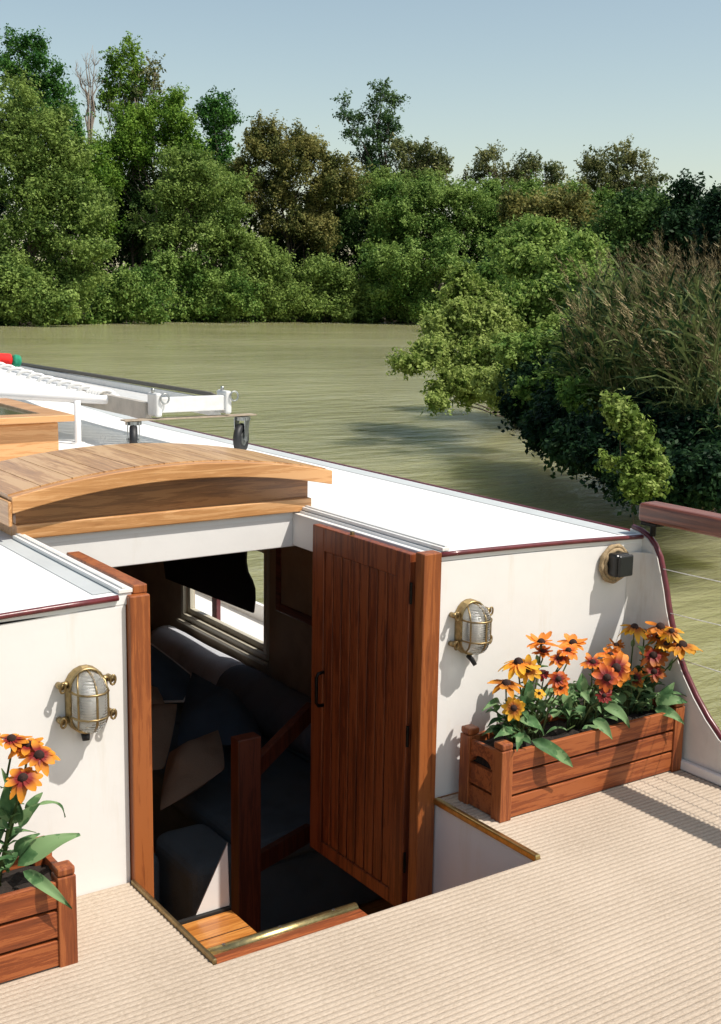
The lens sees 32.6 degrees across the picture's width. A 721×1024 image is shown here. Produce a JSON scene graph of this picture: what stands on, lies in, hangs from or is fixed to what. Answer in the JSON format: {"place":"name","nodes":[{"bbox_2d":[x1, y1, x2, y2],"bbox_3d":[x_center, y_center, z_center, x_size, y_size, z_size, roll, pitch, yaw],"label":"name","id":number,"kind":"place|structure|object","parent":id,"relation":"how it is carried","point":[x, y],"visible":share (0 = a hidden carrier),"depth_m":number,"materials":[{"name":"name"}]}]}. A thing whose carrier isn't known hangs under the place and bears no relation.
{"place":"outdoors","nodes":[
{"label":"outdoors","id":0,"kind":"place"},
{"bbox_2d":[153,852,159,903],"bbox_3d":[-1.023,1.576,5.117,0.260,0.450,0.420,-6,12,-34],"label":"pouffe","id":1,"kind":"object","parent":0,"point":[156,881],"visible":0.06,"depth_m":4.99,"materials":[{"name":"fabric"}]},
{"bbox_2d":[0,321,720,729],"bbox_3d":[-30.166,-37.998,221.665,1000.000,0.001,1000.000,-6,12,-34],"label":"river","id":2,"kind":"structure","parent":0,"point":[326,391],"depth_m":24.11,"materials":[{"name":"liquid"}]},
{"bbox_2d":[0,398,720,964],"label":"houseboat","id":3,"kind":"object","parent":2,"relation":"on","point":[102,524],"visible":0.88,"depth_m":4.21,"materials":[{"name":"white paint"}]},
{"bbox_2d":[0,362,119,444],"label":"laced canvas frame","id":4,"kind":"object","parent":3,"relation":"on","point":[18,383],"visible":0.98,"depth_m":6.68,"materials":[{"name":"white fabric"}]},
{"bbox_2d":[0,353,21,366],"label":"rolled pennant","id":5,"kind":"object","parent":4,"relation":"on","point":[15,360],"visible":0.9,"depth_m":8.07,"materials":[{"name":"red fabric"}]},
{"bbox_2d":[55,664,116,740],"bbox_3d":[-0.715,0.518,3.266,0.162,0.208,0.102,-6,12,-34],"label":"wall lamp","id":6,"kind":"object","parent":3,"relation":"attached to","point":[88,709],"visible":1,"depth_m":3.24,"materials":[{"name":"gold metal"}]},
{"bbox_2d":[11,362,256,449],"bbox_3d":[-1.856,-0.729,7.620,0.725,0.345,3.757,-6,12,-34],"label":"gangway","id":7,"kind":"object","parent":3,"relation":"on","point":[142,403],"visible":0.82,"depth_m":6.28,"materials":[{"name":"metal"}]},
{"bbox_2d":[155,824,230,920],"bbox_3d":[-0.662,1.582,5.121,0.260,0.450,0.420,-6,12,-34],"label":"pouffe","id":8,"kind":"object","parent":3,"relation":"on","point":[188,857],"visible":0.4,"depth_m":5.01,"materials":[{"name":"fabric"}]},
{"bbox_2d":[163,552,255,612],"bbox_3d":[-0.907,0.255,7.061,0.016,0.455,1.237,-6,12,-34],"label":"window blind","id":9,"kind":"object","parent":3,"relation":"hanging from","point":[227,578],"depth_m":6.88,"materials":[{"name":"black fabric"}]},
{"bbox_2d":[177,549,269,665],"bbox_3d":[-0.749,0.412,6.952,0.130,0.800,1.060,-6,12,-34],"label":"window","id":10,"kind":"structure","parent":3,"relation":"in","point":[215,620],"depth_m":6.91,"materials":[{"name":"white wood"}]},
{"bbox_2d":[150,628,381,930],"bbox_3d":[-0.966,1.245,6.569,0.862,0.590,3.080,-6,12,-34],"label":"sofa","id":11,"kind":"object","parent":3,"relation":"on","point":[307,880],"visible":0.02,"depth_m":5.40,"materials":[{"name":"fabric"}]},
{"bbox_2d":[151,686,164,703],"bbox_3d":[-1.024,0.880,5.825,0.295,0.093,0.202,3,10,12],"label":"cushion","id":12,"kind":"object","parent":11,"relation":"on","point":[156,697],"visible":0.2,"depth_m":5.78,"materials":[{"name":"brown fabric"}]},
{"bbox_2d":[151,704,176,769],"bbox_3d":[-0.984,1.015,5.591,0.269,0.230,0.323,1,10,1],"label":"cushion","id":13,"kind":"object","parent":11,"relation":"on","point":[163,716],"visible":0.3,"depth_m":5.56,"materials":[{"name":"brown fabric"}]},
{"bbox_2d":[150,643,191,702],"bbox_3d":[-0.998,0.778,6.101,0.327,0.259,0.440,1,10,-2],"label":"cushion","id":14,"kind":"object","parent":11,"relation":"on","point":[170,678],"visible":0.46,"depth_m":6.00,"materials":[{"name":"fabric"}]},
{"bbox_2d":[160,730,223,809],"bbox_3d":[-0.730,1.111,5.354,0.273,0.211,0.386,-1,10,-8],"label":"cushion","id":15,"kind":"object","parent":11,"relation":"on","point":[194,765],"visible":1,"depth_m":5.29,"materials":[{"name":"brown fabric"}]},
{"bbox_2d":[150,625,244,684],"bbox_3d":[-0.928,0.862,7.001,0.249,0.249,1.000,-6,12,-34],"label":"bolster cushion","id":16,"kind":"object","parent":11,"relation":"on","point":[188,653],"visible":0.55,"depth_m":6.89,"materials":[{"name":"fabric"}]},
{"bbox_2d":[177,672,261,747],"bbox_3d":[-0.665,0.967,5.896,0.384,0.245,0.552,0,10,-5],"label":"cushion","id":17,"kind":"object","parent":11,"relation":"on","point":[210,707],"visible":0.77,"depth_m":5.76,"materials":[{"name":"fabric"}]},
{"bbox_2d":[216,665,310,758],"bbox_3d":[-0.405,1.007,6.221,0.279,0.269,1.000,-6,12,-34],"label":"bolster cushion","id":18,"kind":"object","parent":11,"relation":"on","point":[273,706],"visible":0.52,"depth_m":6.15,"materials":[{"name":"fabric"}]},
{"bbox_2d":[276,546,312,625],"bbox_3d":[-0.245,0.356,6.124,0.022,0.420,0.665,-6,12,-34],"label":"picture frame","id":19,"kind":"object","parent":3,"relation":"attached to","point":[294,567],"visible":0.29,"depth_m":6.25,"materials":[{"name":"brown wood"}]},
{"bbox_2d":[0,770,720,1023],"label":"carpet","id":20,"kind":"object","parent":3,"relation":"on","point":[605,908],"visible":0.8,"depth_m":3.13,"materials":[{"name":"beige carpet"}]},
{"bbox_2d":[0,835,77,982],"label":"flower box","id":21,"kind":"object","parent":20,"relation":"on","point":[38,930],"visible":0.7,"depth_m":2.99,"materials":[{"name":"brown wood"}]},
{"bbox_2d":[0,733,80,908],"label":"flowering plant","id":22,"kind":"object","parent":21,"relation":"in","point":[18,784],"visible":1,"depth_m":2.96,"materials":[{"name":"orange plant"}]},
{"bbox_2d":[458,689,684,822],"bbox_3d":[0.730,0.804,4.191,0.839,0.260,0.212,-6,12,-34],"label":"flower box","id":23,"kind":"object","parent":20,"relation":"on","point":[501,779],"visible":0.8,"depth_m":4.05,"materials":[{"name":"brown wood"}]},
{"bbox_2d":[482,631,587,766],"bbox_3d":[0.567,0.604,4.037,0.292,0.412,0.468,4,11,16],"label":"flowering plant","id":24,"kind":"object","parent":23,"relation":"in","point":[512,706],"visible":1,"depth_m":3.98,"materials":[{"name":"orange plant"}]},
{"bbox_2d":[545,638,644,738],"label":"flowering plant","id":25,"kind":"object","parent":23,"relation":"in","point":[611,670],"visible":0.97,"depth_m":4.16,"materials":[{"name":"orange plant"}]},
{"bbox_2d":[601,621,702,723],"bbox_3d":[0.982,0.566,4.298,0.381,0.348,0.255,-6,12,-34],"label":"flowering plant","id":26,"kind":"object","parent":23,"relation":"in","point":[637,700],"visible":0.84,"depth_m":4.30,"materials":[{"name":"orange plant"}]},
{"bbox_2d":[310,524,415,905],"bbox_3d":[-0.015,0.687,4.256,0.067,1.238,0.598,-6,12,-34],"label":"door","id":27,"kind":"structure","parent":3,"relation":"in","point":[363,589],"depth_m":4.24,"materials":[{"name":"brown wood"}]},
{"bbox_2d":[448,598,493,665],"bbox_3d":[0.377,0.398,3.997,0.162,0.220,0.102,-6,12,-34],"label":"wall lamp","id":28,"kind":"object","parent":3,"relation":"attached to","point":[473,625],"visible":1,"depth_m":3.97,"materials":[{"name":"gold metal"}]},
{"bbox_2d":[599,544,632,583],"bbox_3d":[0.913,0.188,4.341,0.144,0.143,0.078,-6,12,-34],"label":"junction box","id":29,"kind":"object","parent":3,"relation":"attached to","point":[616,563],"visible":1,"depth_m":4.32,"materials":[{"name":"black plastic"}]},
{"bbox_2d":[0,0,720,284],"label":"sky","id":30,"kind":"structure","parent":0,"point":[555,78],"materials":[{"name":"blue"}]},
{"bbox_2d":[1,288,720,512],"bbox_3d":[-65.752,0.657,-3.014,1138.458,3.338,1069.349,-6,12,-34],"label":"river bank","id":31,"kind":"structure","parent":0,"point":[714,510],"depth_m":90.58,"materials":[{"name":"green plant"}]},
{"bbox_2d":[0,247,81,325],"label":"bush","id":32,"kind":"object","parent":31,"relation":"on","point":[24,295],"visible":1,"depth_m":71.35,"materials":[{"name":"green plant"}]},
{"bbox_2d":[0,23,91,257],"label":"tree","id":33,"kind":"object","parent":31,"relation":"on","point":[49,80],"visible":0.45,"depth_m":91.58,"materials":[{"name":"green plant"}]},
{"bbox_2d":[0,66,121,324],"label":"tree","id":34,"kind":"object","parent":31,"relation":"on","point":[25,160],"visible":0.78,"depth_m":75.05,"materials":[{"name":"green plant"}]},
{"bbox_2d":[43,135,129,243],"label":"tree","id":35,"kind":"object","parent":31,"relation":"on","point":[101,169],"visible":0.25,"depth_m":89.39,"materials":[{"name":"green plant"}]},
{"bbox_2d":[75,46,103,142],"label":"dead tree","id":36,"kind":"object","parent":31,"relation":"on","point":[89,99],"visible":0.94,"depth_m":97.95,"materials":[{"name":"grey plant"}]},
{"bbox_2d":[93,31,149,265],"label":"tree","id":37,"kind":"object","parent":31,"relation":"on","point":[117,88],"visible":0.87,"depth_m":98.57,"materials":[{"name":"green plant"}]},
{"bbox_2d":[78,259,176,323],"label":"bush","id":38,"kind":"object","parent":31,"relation":"on","point":[131,298],"visible":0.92,"depth_m":79.24,"materials":[{"name":"green plant"}]},
{"bbox_2d":[107,163,172,271],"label":"tree","id":39,"kind":"object","parent":31,"relation":"on","point":[135,245],"visible":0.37,"depth_m":93.33,"materials":[{"name":"green plant"}]},
{"bbox_2d":[83,82,211,250],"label":"tree","id":40,"kind":"object","parent":31,"relation":"on","point":[136,138],"visible":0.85,"depth_m":91.31,"materials":[{"name":"green plant"}]},
{"bbox_2d":[123,49,173,260],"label":"tree","id":41,"kind":"object","parent":31,"relation":"on","point":[154,85],"visible":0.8,"depth_m":98.72,"materials":[{"name":"green plant"}]},
{"bbox_2d":[88,138,268,281],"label":"tree","id":42,"kind":"object","parent":31,"relation":"on","point":[222,233],"visible":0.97,"depth_m":86.29,"materials":[{"name":"green plant"}]},
{"bbox_2d":[156,149,253,262],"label":"tree","id":43,"kind":"object","parent":31,"relation":"on","point":[227,167],"visible":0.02,"depth_m":95.94,"materials":[{"name":"green plant"}]},
{"bbox_2d":[145,240,266,322],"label":"bush","id":44,"kind":"object","parent":31,"relation":"on","point":[212,292],"visible":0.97,"depth_m":85.11,"materials":[{"name":"green plant"}]},
{"bbox_2d":[0,303,415,324],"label":"waterside growth","id":45,"kind":"object","parent":31,"relation":"on","point":[103,320],"visible":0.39,"depth_m":84.80,"materials":[{"name":"green plant"}]},
{"bbox_2d":[192,85,254,269],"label":"tree","id":46,"kind":"object","parent":31,"relation":"on","point":[211,113],"visible":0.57,"depth_m":97.40,"materials":[{"name":"green plant"}]},
{"bbox_2d":[240,236,313,321],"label":"bush","id":47,"kind":"object","parent":31,"relation":"on","point":[282,287],"visible":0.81,"depth_m":88.24,"materials":[{"name":"green plant"}]},
{"bbox_2d":[227,109,374,272],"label":"tree","id":48,"kind":"object","parent":31,"relation":"on","point":[305,149],"visible":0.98,"depth_m":94.04,"materials":[{"name":"green plant"}]},
{"bbox_2d":[249,180,365,270],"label":"tree","id":49,"kind":"object","parent":31,"relation":"on","point":[346,219],"visible":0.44,"depth_m":97.02,"materials":[{"name":"green plant"}]},
{"bbox_2d":[289,248,367,322],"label":"bush","id":50,"kind":"object","parent":31,"relation":"on","point":[332,294],"visible":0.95,"depth_m":90.22,"materials":[{"name":"green plant"}]},
{"bbox_2d":[0,179,664,313],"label":"undergrowth","id":51,"kind":"object","parent":31,"relation":"on","point":[110,263],"visible":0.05,"depth_m":97.67,"materials":[{"name":"green plant"}]},
{"bbox_2d":[330,77,412,191],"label":"tree","id":52,"kind":"object","parent":31,"relation":"on","point":[369,155],"visible":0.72,"depth_m":102.72,"materials":[{"name":"green plant"}]},
{"bbox_2d":[344,236,416,323],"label":"bush","id":53,"kind":"object","parent":31,"relation":"on","point":[371,314],"visible":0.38,"depth_m":91.28,"materials":[{"name":"green plant"}]},
{"bbox_2d":[349,162,463,240],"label":"tree","id":54,"kind":"object","parent":31,"relation":"on","point":[385,173],"visible":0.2,"depth_m":98.24,"materials":[{"name":"green plant"}]},
{"bbox_2d":[364,226,477,324],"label":"bush","id":55,"kind":"object","parent":31,"relation":"on","point":[410,278],"visible":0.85,"depth_m":88.36,"materials":[{"name":"green plant"}]},
{"bbox_2d":[388,132,453,185],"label":"tree","id":56,"kind":"object","parent":31,"relation":"on","point":[426,156],"visible":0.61,"depth_m":100.47,"materials":[{"name":"green plant"}]},
{"bbox_2d":[351,168,509,293],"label":"tree","id":57,"kind":"object","parent":31,"relation":"on","point":[415,220],"visible":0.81,"depth_m":94.05,"materials":[{"name":"green plant"}]},
{"bbox_2d":[384,259,528,427],"bbox_3d":[1.753,-2.510,20.028,2.231,3.227,4.225,4,11,14],"label":"bush","id":58,"kind":"object","parent":31,"relation":"on","point":[471,324],"visible":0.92,"depth_m":20.12,"materials":[{"name":"green plant"}]},
{"bbox_2d":[455,139,570,196],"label":"tree","id":59,"kind":"object","parent":31,"relation":"on","point":[525,166],"visible":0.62,"depth_m":105.50,"materials":[{"name":"green plant"}]},
{"bbox_2d":[490,351,599,480],"bbox_3d":[2.513,-1.208,15.696,1.587,1.622,6.949,1,10,1],"label":"bush","id":60,"kind":"object","parent":31,"relation":"on","point":[545,427],"visible":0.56,"depth_m":14.37,"materials":[{"name":"green plant"}]},
{"bbox_2d":[474,212,616,292],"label":"bush","id":61,"kind":"object","parent":31,"relation":"on","point":[485,271],"visible":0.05,"depth_m":41.82,"materials":[{"name":"green plant"}]},
{"bbox_2d":[472,169,622,228],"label":"tree","id":62,"kind":"object","parent":31,"relation":"on","point":[493,186],"visible":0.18,"depth_m":97.25,"materials":[{"name":"green plant"}]},
{"bbox_2d":[490,323,611,416],"bbox_3d":[2.538,-1.383,15.950,1.250,2.071,5.351,1,10,-1],"label":"bush","id":63,"kind":"object","parent":31,"relation":"on","point":[508,347],"visible":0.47,"depth_m":15.89,"materials":[{"name":"green plant"}]},
{"bbox_2d":[493,180,619,239],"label":"tree","id":64,"kind":"object","parent":31,"relation":"on","point":[561,203],"visible":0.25,"depth_m":71.08,"materials":[{"name":"green plant"}]},
{"bbox_2d":[488,213,629,336],"bbox_3d":[3.650,-3.696,23.132,2.395,3.914,4.247,-1,10,-8],"label":"bush","id":65,"kind":"object","parent":31,"relation":"on","point":[531,261],"visible":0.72,"depth_m":23.13,"materials":[{"name":"green plant"}]},
{"bbox_2d":[496,267,637,338],"bbox_3d":[5.640,-4.607,30.855,5.299,3.091,2.969,-8,14,-42],"label":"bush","id":66,"kind":"object","parent":31,"relation":"on","point":[616,283],"depth_m":31.66,"materials":[{"name":"green plant"}]},
{"bbox_2d":[573,134,671,202],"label":"tree","id":67,"kind":"object","parent":31,"relation":"on","point":[604,176],"visible":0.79,"depth_m":99.44,"materials":[{"name":"green plant"}]},
{"bbox_2d":[538,227,720,509],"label":"reed bed","id":68,"kind":"object","parent":31,"relation":"on","point":[674,352],"visible":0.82,"depth_m":12.89,"materials":[{"name":"green plant"}]},
{"bbox_2d":[580,179,680,312],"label":"tree","id":69,"kind":"object","parent":31,"relation":"on","point":[629,215],"visible":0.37,"depth_m":58.93,"materials":[{"name":"green plant"}]},
{"bbox_2d":[594,387,674,523],"bbox_3d":[2.232,-0.108,10.134,0.665,1.796,1.020,3,10,9],"label":"bush","id":70,"kind":"object","parent":31,"relation":"on","point":[643,467],"visible":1,"depth_m":9.91,"materials":[{"name":"green plant"}]},
{"bbox_2d":[556,385,720,517],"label":"bush","id":71,"kind":"object","parent":31,"relation":"on","point":[694,479],"visible":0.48,"depth_m":11.18,"materials":[{"name":"green plant"}]},
{"bbox_2d":[642,168,717,288],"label":"tree","id":72,"kind":"object","parent":31,"relation":"on","point":[678,222],"visible":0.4,"depth_m":57.48,"materials":[{"name":"green plant"}]},
{"bbox_2d":[679,180,720,301],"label":"tree","id":73,"kind":"object","parent":31,"relation":"on","point":[709,215],"visible":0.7,"depth_m":49.61,"materials":[{"name":"green plant"}]}
]}

